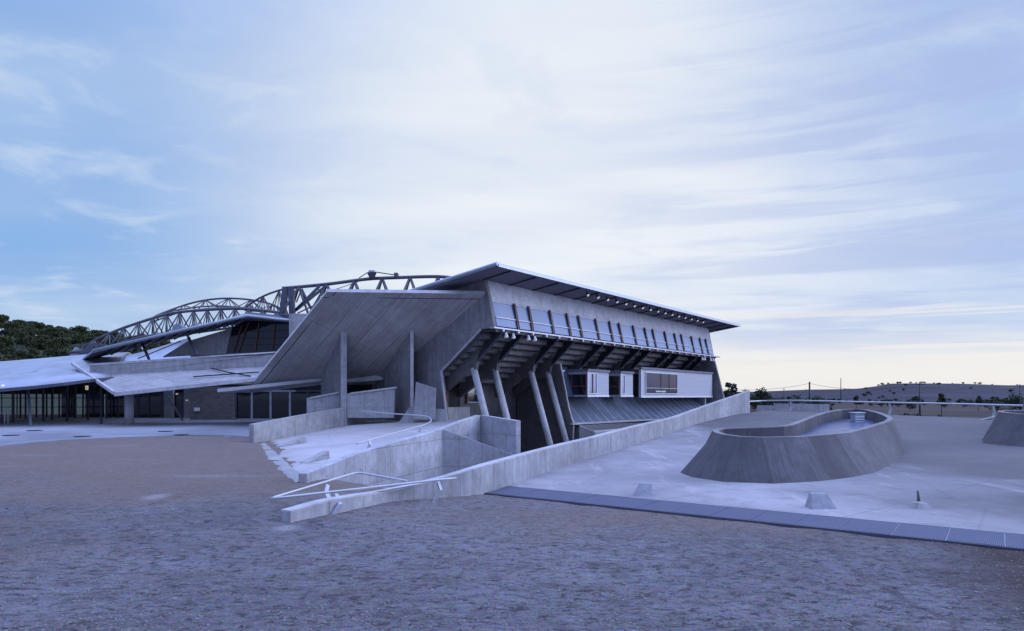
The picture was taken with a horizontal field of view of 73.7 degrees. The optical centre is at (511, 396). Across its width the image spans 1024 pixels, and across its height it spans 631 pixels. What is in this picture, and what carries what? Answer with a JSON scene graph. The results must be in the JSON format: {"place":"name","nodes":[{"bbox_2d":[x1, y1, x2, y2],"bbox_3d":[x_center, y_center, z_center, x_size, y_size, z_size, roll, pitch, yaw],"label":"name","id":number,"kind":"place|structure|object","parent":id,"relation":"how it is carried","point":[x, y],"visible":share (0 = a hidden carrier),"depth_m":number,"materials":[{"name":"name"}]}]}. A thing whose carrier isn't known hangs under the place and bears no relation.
{"place":"outdoors","nodes":[
{"label":"outdoors","id":0,"kind":"place"},
{"bbox_2d":[0,334,1023,630],"bbox_3d":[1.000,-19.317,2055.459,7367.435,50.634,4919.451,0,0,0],"label":"ground","id":1,"kind":"structure","parent":0,"point":[190,456],"depth_m":12.69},
{"bbox_2d":[0,314,5,326],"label":"pine tree","id":2,"kind":"object","parent":1,"relation":"on","point":[2,317],"visible":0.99,"depth_m":314.38,"materials":[{"name":"green plant"}]},
{"bbox_2d":[0,354,11,359],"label":"pine tree","id":3,"kind":"object","parent":1,"relation":"on","point":[8,356],"visible":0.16,"depth_m":220.80,"materials":[{"name":"green plant"}]},
{"bbox_2d":[0,329,14,335],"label":"pine tree","id":4,"kind":"object","parent":1,"relation":"on","point":[5,331],"visible":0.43,"depth_m":286.97,"materials":[{"name":"green plant"}]},
{"bbox_2d":[0,334,15,352],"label":"pine tree","id":5,"kind":"object","parent":1,"relation":"on","point":[7,341],"visible":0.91,"depth_m":250.42,"materials":[{"name":"green plant"}]},
{"bbox_2d":[1,347,16,355],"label":"pine tree","id":6,"kind":"object","parent":1,"relation":"on","point":[10,351],"visible":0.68,"depth_m":240.31,"materials":[{"name":"green plant"}]},
{"bbox_2d":[1,357,17,360],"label":"pine tree","id":7,"kind":"object","parent":1,"relation":"on","point":[6,359],"visible":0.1,"depth_m":196.97,"materials":[{"name":"green plant"}]},
{"bbox_2d":[3,322,18,334],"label":"pine tree","id":8,"kind":"object","parent":1,"relation":"on","point":[10,326],"visible":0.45,"depth_m":301.18,"materials":[{"name":"green plant"}]},
{"bbox_2d":[10,328,20,346],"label":"pine tree","id":9,"kind":"object","parent":1,"relation":"on","point":[16,331],"visible":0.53,"depth_m":281.39,"materials":[{"name":"green plant"}]},
{"bbox_2d":[12,350,26,358],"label":"pine tree","id":10,"kind":"object","parent":1,"relation":"on","point":[21,354],"visible":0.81,"depth_m":240.32,"materials":[{"name":"green plant"}]},
{"bbox_2d":[12,319,27,326],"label":"pine tree","id":11,"kind":"object","parent":1,"relation":"on","point":[20,322],"visible":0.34,"depth_m":325.76,"materials":[{"name":"green plant"}]},
{"bbox_2d":[15,325,25,335],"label":"pine tree","id":12,"kind":"object","parent":1,"relation":"on","point":[21,326],"visible":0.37,"depth_m":305.19,"materials":[{"name":"green plant"}]},
{"bbox_2d":[13,331,30,350],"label":"pine tree","id":13,"kind":"object","parent":1,"relation":"on","point":[21,341],"visible":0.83,"depth_m":272.83,"materials":[{"name":"green plant"}]},
{"bbox_2d":[23,335,34,347],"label":"pine tree","id":14,"kind":"object","parent":1,"relation":"on","point":[28,338],"visible":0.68,"depth_m":269.29,"materials":[{"name":"green plant"}]},
{"bbox_2d":[27,353,35,358],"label":"pine tree","id":15,"kind":"object","parent":1,"relation":"on","point":[31,356],"visible":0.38,"depth_m":232.86,"materials":[{"name":"green plant"}]},
{"bbox_2d":[27,348,39,354],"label":"pine tree","id":16,"kind":"object","parent":1,"relation":"on","point":[33,350],"visible":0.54,"depth_m":250.69,"materials":[{"name":"green plant"}]},
{"bbox_2d":[27,328,43,339],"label":"pine tree","id":17,"kind":"object","parent":1,"relation":"on","point":[33,331],"visible":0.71,"depth_m":285.44,"materials":[{"name":"green plant"}]},
{"bbox_2d":[27,338,49,349],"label":"pine tree","id":18,"kind":"object","parent":1,"relation":"on","point":[39,344],"visible":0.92,"depth_m":265.76,"materials":[{"name":"green plant"}]},
{"bbox_2d":[34,322,45,334],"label":"pine tree","id":19,"kind":"object","parent":1,"relation":"on","point":[39,326],"visible":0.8,"depth_m":312.23,"materials":[{"name":"green plant"}]},
{"bbox_2d":[33,354,52,358],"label":"pine tree","id":20,"kind":"object","parent":1,"relation":"on","point":[40,356],"visible":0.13,"depth_m":221.83,"materials":[{"name":"green plant"}]},
{"bbox_2d":[41,334,51,339],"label":"pine tree","id":21,"kind":"object","parent":1,"relation":"on","point":[46,337],"visible":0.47,"depth_m":293.92,"materials":[{"name":"green plant"}]},
{"bbox_2d":[42,348,60,356],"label":"pine tree","id":22,"kind":"object","parent":1,"relation":"on","point":[50,351],"visible":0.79,"depth_m":246.46,"materials":[{"name":"green plant"}]},
{"bbox_2d":[45,327,57,337],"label":"pine tree","id":23,"kind":"object","parent":1,"relation":"on","point":[49,331],"visible":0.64,"depth_m":304.30,"materials":[{"name":"green plant"}]},
{"bbox_2d":[45,339,60,349],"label":"pine tree","id":24,"kind":"object","parent":1,"relation":"on","point":[50,343],"visible":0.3,"depth_m":262.76,"materials":[{"name":"green plant"}]},
{"bbox_2d":[52,331,63,337],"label":"pine tree","id":25,"kind":"object","parent":1,"relation":"on","point":[58,334],"visible":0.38,"depth_m":295.65,"materials":[{"name":"green plant"}]},
{"bbox_2d":[51,336,72,355],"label":"pine tree","id":26,"kind":"object","parent":1,"relation":"on","point":[60,342],"visible":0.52,"depth_m":242.55,"materials":[{"name":"green plant"}]},
{"bbox_2d":[0,352,130,425],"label":"curved roof hall","id":27,"kind":"structure","parent":1,"relation":"on","point":[64,378],"depth_m":53.94,"materials":[{"name":"metal"}]},
{"bbox_2d":[69,307,279,355],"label":"roof truss","id":28,"kind":"object","parent":27,"relation":"on","point":[87,348],"visible":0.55,"depth_m":65.14,"materials":[{"name":"metal"}]},
{"bbox_2d":[60,348,72,355],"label":"pine tree","id":29,"kind":"object","parent":1,"relation":"on","point":[64,351],"visible":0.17,"depth_m":226.78,"materials":[{"name":"green plant"}]},
{"bbox_2d":[59,328,74,336],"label":"pine tree","id":30,"kind":"object","parent":1,"relation":"on","point":[66,330],"visible":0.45,"depth_m":308.89,"materials":[{"name":"green plant"}]},
{"bbox_2d":[65,335,78,344],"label":"pine tree","id":31,"kind":"object","parent":1,"relation":"on","point":[72,337],"visible":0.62,"depth_m":290.82,"materials":[{"name":"green plant"}]},
{"bbox_2d":[73,333,86,346],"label":"pine tree","id":32,"kind":"object","parent":1,"relation":"on","point":[80,338],"visible":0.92,"depth_m":291.87,"materials":[{"name":"green plant"}]},
{"bbox_2d":[74,325,89,334],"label":"pine tree","id":33,"kind":"object","parent":1,"relation":"on","point":[80,329],"visible":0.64,"depth_m":328.54,"materials":[{"name":"green plant"}]},
{"bbox_2d":[85,336,99,343],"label":"pine tree","id":34,"kind":"object","parent":1,"relation":"on","point":[88,339],"visible":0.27,"depth_m":280.88,"materials":[{"name":"green plant"}]},
{"bbox_2d":[95,331,104,342],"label":"pine tree","id":35,"kind":"object","parent":1,"relation":"on","point":[98,333],"visible":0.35,"depth_m":294.34,"materials":[{"name":"green plant"}]},
{"bbox_2d":[0,416,273,446],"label":"walkway","id":36,"kind":"structure","parent":1,"relation":"on","point":[57,428],"depth_m":43.01,"materials":[{"name":"grey concrete"}]},
{"bbox_2d":[2,410,8,423],"bbox_3d":[-34.912,1.463,47.000,0.487,0.975,0.060,0,0,0],"label":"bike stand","id":37,"kind":"object","parent":36,"relation":"on","point":[4,416],"visible":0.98,"depth_m":46.98,"materials":[{"name":"metal"}]},
{"bbox_2d":[71,312,320,424],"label":"entrance pavilion","id":38,"kind":"structure","parent":36,"relation":"on","point":[174,380],"depth_m":54.20,"materials":[{"name":"concrete"}]},
{"bbox_2d":[134,391,163,417],"bbox_3d":[-31.482,0.675,58.985,2.784,2.431,0.130,0,0,0],"label":"glass door","id":39,"kind":"structure","parent":38,"relation":"in","point":[146,405],"depth_m":59.00,"materials":[{"name":"black glass"}]},
{"bbox_2d":[174,392,183,417],"bbox_3d":[-28.616,0.774,58.485,1.038,2.231,0.130,0,0,0],"label":"glass door","id":40,"kind":"structure","parent":38,"relation":"in","point":[179,399],"depth_m":58.50,"materials":[{"name":"black glass"}]},
{"bbox_2d":[236,390,295,418],"bbox_3d":[-19.711,0.695,54.485,4.905,2.390,0.130,0,0,0],"label":"glass door","id":41,"kind":"structure","parent":38,"relation":"in","point":[274,404],"depth_m":54.50,"materials":[{"name":"glass"}]},
{"bbox_2d":[296,390,320,414],"bbox_3d":[-16.214,0.695,54.485,2.089,2.390,0.130,0,0,0],"label":"glass door","id":42,"kind":"structure","parent":38,"relation":"in","point":[301,395],"depth_m":54.50,"materials":[{"name":"black glass"}]},
{"bbox_2d":[145,345,156,348],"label":"pine tree","id":43,"kind":"object","parent":1,"relation":"on","point":[150,347],"visible":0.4,"depth_m":289.52,"materials":[{"name":"green plant"}]},
{"bbox_2d":[159,340,170,344],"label":"pine tree","id":44,"kind":"object","parent":1,"relation":"on","point":[166,342],"visible":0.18,"depth_m":304.89,"materials":[{"name":"green plant"}]},
{"bbox_2d":[153,297,279,320],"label":"roof truss","id":45,"kind":"object","parent":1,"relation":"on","point":[212,305],"visible":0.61,"depth_m":77.90,"materials":[{"name":"metal"}]},
{"bbox_2d":[244,289,287,313],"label":"roof truss","id":46,"kind":"object","parent":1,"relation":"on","point":[263,299],"visible":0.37,"depth_m":70.46,"materials":[{"name":"metal"}]},
{"bbox_2d":[249,408,520,488],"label":"approach ramp","id":47,"kind":"structure","parent":1,"relation":"on","point":[434,449],"depth_m":31.34,"materials":[{"name":"concrete"}]},
{"bbox_2d":[276,436,306,446],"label":"wedge block","id":48,"kind":"structure","parent":47,"relation":"on","point":[300,440],"depth_m":32.89,"materials":[{"name":"concrete"}]},
{"bbox_2d":[299,451,329,462],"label":"wedge block","id":49,"kind":"structure","parent":47,"relation":"on","point":[322,455],"depth_m":26.43,"materials":[{"name":"concrete"}]},
{"bbox_2d":[356,410,431,447],"bbox_3d":[-6.383,1.549,36.613,3.641,1.481,15.634,0,0,-12],"label":"handrail","id":50,"kind":"object","parent":47,"relation":"on","point":[369,442],"visible":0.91,"depth_m":32.60,"materials":[{"name":"metal"}]},
{"bbox_2d":[191,261,740,452],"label":"sports hall","id":51,"kind":"structure","parent":1,"relation":"on","point":[546,360],"depth_m":44.92,"materials":[{"name":"concrete"}]},
{"bbox_2d":[347,385,371,392],"bbox_3d":[-10.041,-0.720,46.800,2.646,1.051,0.200,0,0,0],"label":"strip window","id":52,"kind":"structure","parent":51,"relation":"in","point":[350,388],"depth_m":46.70,"materials":[{"name":"black glass"}]},
{"bbox_2d":[279,270,449,318],"bbox_3d":[-9.072,-8.988,60.000,22.334,4.216,2.640,0,0,0],"label":"roof truss","id":53,"kind":"object","parent":51,"relation":"on","point":[289,294],"visible":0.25,"depth_m":59.66,"materials":[{"name":"metal"}]},
{"bbox_2d":[466,388,478,403],"bbox_3d":[-2.689,-0.400,46.516,0.180,1.800,1.280,0,0,37],"label":"court window","id":54,"kind":"structure","parent":51,"relation":"in","point":[471,397],"depth_m":46.47,"materials":[{"name":"clear glass"}]},
{"bbox_2d":[493,302,516,328],"bbox_3d":[-0.436,-4.878,41.211,0.390,1.435,2.000,0,0,37],"label":"window pane","id":55,"kind":"structure","parent":51,"relation":"in","point":[504,313],"depth_m":41.15,"materials":[{"name":"clear glass"}]},
{"bbox_2d":[516,306,530,329],"bbox_3d":[0.647,-4.878,42.667,0.390,1.435,1.430,0,0,37],"label":"window pane","id":56,"kind":"structure","parent":51,"relation":"in","point":[523,317],"depth_m":42.74,"materials":[{"name":"clear glass"}]},
{"bbox_2d":[531,309,551,332],"bbox_3d":[1.830,-4.878,44.255,0.390,1.435,2.330,0,0,37],"label":"window pane","id":57,"kind":"structure","parent":51,"relation":"in","point":[541,320],"depth_m":44.32,"materials":[{"name":"clear glass"}]},
{"bbox_2d":[552,313,569,335],"bbox_3d":[3.188,-4.878,46.080,0.390,1.435,2.020,0,0,37],"label":"window pane","id":58,"kind":"structure","parent":51,"relation":"in","point":[559,320],"depth_m":46.15,"materials":[{"name":"clear glass"}]},
{"bbox_2d":[569,316,580,336],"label":"window pane","id":59,"kind":"structure","parent":51,"relation":"in","point":[575,330],"depth_m":47.63,"materials":[{"name":"clear glass"}]},
{"bbox_2d":[580,318,597,338],"bbox_3d":[5.460,-4.878,49.133,0.390,1.435,2.330,0,0,37],"label":"window pane","id":60,"kind":"structure","parent":51,"relation":"in","point":[588,325],"depth_m":49.20,"materials":[{"name":"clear glass"}]},
{"bbox_2d":[597,321,611,340],"bbox_3d":[6.819,-4.878,50.958,0.390,1.435,2.020,0,0,37],"label":"window pane","id":61,"kind":"structure","parent":51,"relation":"in","point":[604,330],"depth_m":51.04,"materials":[{"name":"clear glass"}]},
{"bbox_2d":[608,323,621,342],"bbox_3d":[7.908,-4.878,52.421,0.390,1.435,1.430,0,0,37],"label":"window pane","id":62,"kind":"structure","parent":51,"relation":"in","point":[615,329],"depth_m":52.52,"materials":[{"name":"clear glass"}]},
{"bbox_2d":[620,325,635,343],"bbox_3d":[9.091,-4.878,54.010,0.390,1.435,2.330,0,0,37],"label":"window pane","id":63,"kind":"structure","parent":51,"relation":"in","point":[627,332],"depth_m":54.09,"materials":[{"name":"clear glass"}]},
{"bbox_2d":[634,327,646,345],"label":"window pane","id":64,"kind":"structure","parent":51,"relation":"in","point":[640,334],"depth_m":55.96,"materials":[{"name":"clear glass"}]},
{"bbox_2d":[646,330,654,346],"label":"window pane","id":65,"kind":"structure","parent":51,"relation":"in","point":[649,333],"depth_m":57.39,"materials":[{"name":"clear glass"}]},
{"bbox_2d":[652,331,666,348],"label":"window pane","id":66,"kind":"structure","parent":51,"relation":"in","point":[659,336],"depth_m":58.99,"materials":[{"name":"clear glass"}]},
{"bbox_2d":[666,333,676,349],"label":"window pane","id":67,"kind":"structure","parent":51,"relation":"in","point":[670,337],"depth_m":60.82,"materials":[{"name":"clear glass"}]},
{"bbox_2d":[673,334,683,350],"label":"window pane","id":68,"kind":"structure","parent":51,"relation":"in","point":[680,346],"depth_m":62.30,"materials":[{"name":"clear glass"}]},
{"bbox_2d":[680,336,693,351],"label":"window pane","id":69,"kind":"structure","parent":51,"relation":"in","point":[687,340],"depth_m":63.88,"materials":[{"name":"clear glass"}]},
{"bbox_2d":[690,337,701,352],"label":"window pane","id":70,"kind":"structure","parent":51,"relation":"in","point":[696,342],"depth_m":65.69,"materials":[{"name":"clear glass"}]},
{"bbox_2d":[699,339,707,353],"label":"window pane","id":71,"kind":"structure","parent":51,"relation":"in","point":[703,341],"depth_m":67.15,"materials":[{"name":"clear glass"}]},
{"bbox_2d":[705,340,713,354],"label":"window pane","id":72,"kind":"structure","parent":51,"relation":"in","point":[708,342],"depth_m":68.43,"materials":[{"name":"clear glass"}]},
{"bbox_2d":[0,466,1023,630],"bbox_3d":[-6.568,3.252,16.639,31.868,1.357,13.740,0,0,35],"label":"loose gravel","id":73,"kind":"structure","parent":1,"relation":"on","point":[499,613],"depth_m":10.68,"materials":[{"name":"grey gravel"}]},
{"bbox_2d":[281,391,749,522],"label":"boundary wall","id":74,"kind":"structure","parent":1,"relation":"on","point":[483,478],"depth_m":24.11,"materials":[{"name":"concrete"}]},
{"bbox_2d":[271,472,456,513],"bbox_3d":[-4.065,2.602,18.446,4.904,0.878,2.149,0,0,-44],"label":"handrail","id":75,"kind":"object","parent":74,"relation":"attached to","point":[338,507],"visible":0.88,"depth_m":18.37,"materials":[{"name":"metal"}]},
{"bbox_2d":[723,382,737,397],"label":"tree","id":76,"kind":"object","parent":1,"relation":"on","point":[733,388],"visible":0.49,"depth_m":149.66,"materials":[{"name":"green plant"}]},
{"bbox_2d":[484,486,1023,550],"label":"drain grating","id":77,"kind":"object","parent":1,"relation":"on","point":[961,536],"visible":0.96,"depth_m":16.59,"materials":[{"name":"metal"}]},
{"bbox_2d":[750,394,759,410],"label":"tree","id":78,"kind":"object","parent":1,"relation":"on","point":[753,405],"visible":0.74,"depth_m":164.47,"materials":[{"name":"green plant"}]},
{"bbox_2d":[754,387,770,404],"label":"tree","id":79,"kind":"object","parent":1,"relation":"on","point":[760,395],"visible":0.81,"depth_m":169.06,"materials":[{"name":"green plant"}]},
{"bbox_2d":[765,393,773,404],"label":"tree","id":80,"kind":"object","parent":1,"relation":"on","point":[770,397],"visible":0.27,"depth_m":171.57,"materials":[{"name":"green plant"}]},
{"bbox_2d":[757,403,828,411],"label":"wall","id":81,"kind":"structure","parent":1,"relation":"on","point":[802,407],"depth_m":74.00,"materials":[{"name":"concrete"}]},
{"bbox_2d":[787,394,808,403],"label":"tree","id":82,"kind":"object","parent":1,"relation":"on","point":[798,398],"visible":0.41,"depth_m":149.92,"materials":[{"name":"green plant"}]},
{"bbox_2d":[806,395,825,403],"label":"bush","id":83,"kind":"object","parent":1,"relation":"on","point":[817,398],"visible":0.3,"depth_m":151.30,"materials":[{"name":"green plant"}]},
{"bbox_2d":[853,395,859,408],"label":"tree","id":84,"kind":"object","parent":1,"relation":"on","point":[855,398],"visible":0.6,"depth_m":159.68,"materials":[{"name":"green plant"}]},
{"bbox_2d":[905,399,916,408],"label":"bush","id":85,"kind":"object","parent":1,"relation":"on","point":[911,406],"visible":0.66,"depth_m":174.88,"materials":[{"name":"green plant"}]},
{"bbox_2d":[912,396,921,401],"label":"hill tree","id":86,"kind":"object","parent":1,"relation":"on","point":[916,398],"visible":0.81,"depth_m":318.40,"materials":[{"name":"green plant"}]},
{"bbox_2d":[915,382,923,413],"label":"utility pole","id":87,"kind":"object","parent":1,"relation":"on","point":[919,384],"visible":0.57,"depth_m":94.94,"materials":[{"name":"paint"}]},
{"bbox_2d":[928,385,1017,389],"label":"wire","id":88,"kind":"object","parent":87,"relation":"attached to","point":[972,389],"visible":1,"depth_m":107.37,"materials":[{"name":"paint"}]},
{"bbox_2d":[936,393,946,415],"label":"tree","id":89,"kind":"object","parent":1,"relation":"on","point":[942,399],"visible":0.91,"depth_m":109.64,"materials":[{"name":"green plant"}]},
{"bbox_2d":[975,396,982,410],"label":"tree","id":90,"kind":"object","parent":1,"relation":"on","point":[979,399],"visible":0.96,"depth_m":169.74,"materials":[{"name":"green plant"}]},
{"bbox_2d":[986,398,1003,410],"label":"bush","id":91,"kind":"object","parent":1,"relation":"on","point":[996,401],"visible":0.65,"depth_m":164.67,"materials":[{"name":"green plant"}]},
{"bbox_2d":[1001,392,1023,409],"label":"tree","id":92,"kind":"object","parent":1,"relation":"on","point":[1014,400],"visible":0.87,"depth_m":159.23,"materials":[{"name":"green plant"}]},
{"bbox_2d":[1018,384,1023,409],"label":"utility pole","id":93,"kind":"object","parent":1,"relation":"on","point":[1019,386],"visible":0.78,"depth_m":119.95,"materials":[{"name":"paint"}]},
{"bbox_2d":[0,0,1023,391],"label":"sky","id":94,"kind":"structure","parent":0,"point":[839,183],"materials":[{"name":"blue"}]},
{"bbox_2d":[510,411,1023,533],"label":"plaza","id":95,"kind":"structure","parent":0,"point":[955,472],"depth_m":22.88,"materials":[{"name":"concrete"}]},
{"bbox_2d":[633,483,653,496],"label":"wedge block","id":96,"kind":"structure","parent":95,"relation":"on","point":[643,489],"depth_m":20.49,"materials":[{"name":"grey concrete"}]},
{"bbox_2d":[680,409,905,483],"bbox_3d":[14.246,1.872,30.039,6.058,2.308,20.462,0,0,43],"label":"bowl","id":97,"kind":"object","parent":95,"relation":"on","point":[835,444],"visible":0.99,"depth_m":24.05,"materials":[{"name":"concrete"}]},
{"bbox_2d":[805,493,835,509],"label":"wedge block","id":98,"kind":"structure","parent":95,"relation":"on","point":[819,501],"depth_m":18.10,"materials":[{"name":"grey concrete"}]},
{"bbox_2d":[750,400,1022,415],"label":"handrail","id":99,"kind":"object","parent":95,"relation":"on","point":[991,405],"visible":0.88,"depth_m":57.04,"materials":[{"name":"metal"}]},
{"bbox_2d":[910,490,931,508],"bbox_3d":[10.747,2.720,17.956,0.368,0.460,0.421,0,0,0],"label":"floor fitting","id":100,"kind":"object","parent":95,"relation":"on","point":[918,504],"visible":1,"depth_m":17.85,"materials":[{"name":"concrete"}]},
{"bbox_2d":[981,415,995,419],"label":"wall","id":101,"kind":"structure","parent":95,"relation":"on","point":[990,418],"depth_m":50.07,"materials":[{"name":"concrete"}]},
{"bbox_2d":[982,403,1023,446],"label":"bowl","id":102,"kind":"object","parent":95,"relation":"on","point":[1006,428],"visible":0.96,"depth_m":33.25,"materials":[{"name":"concrete"}]}
]}

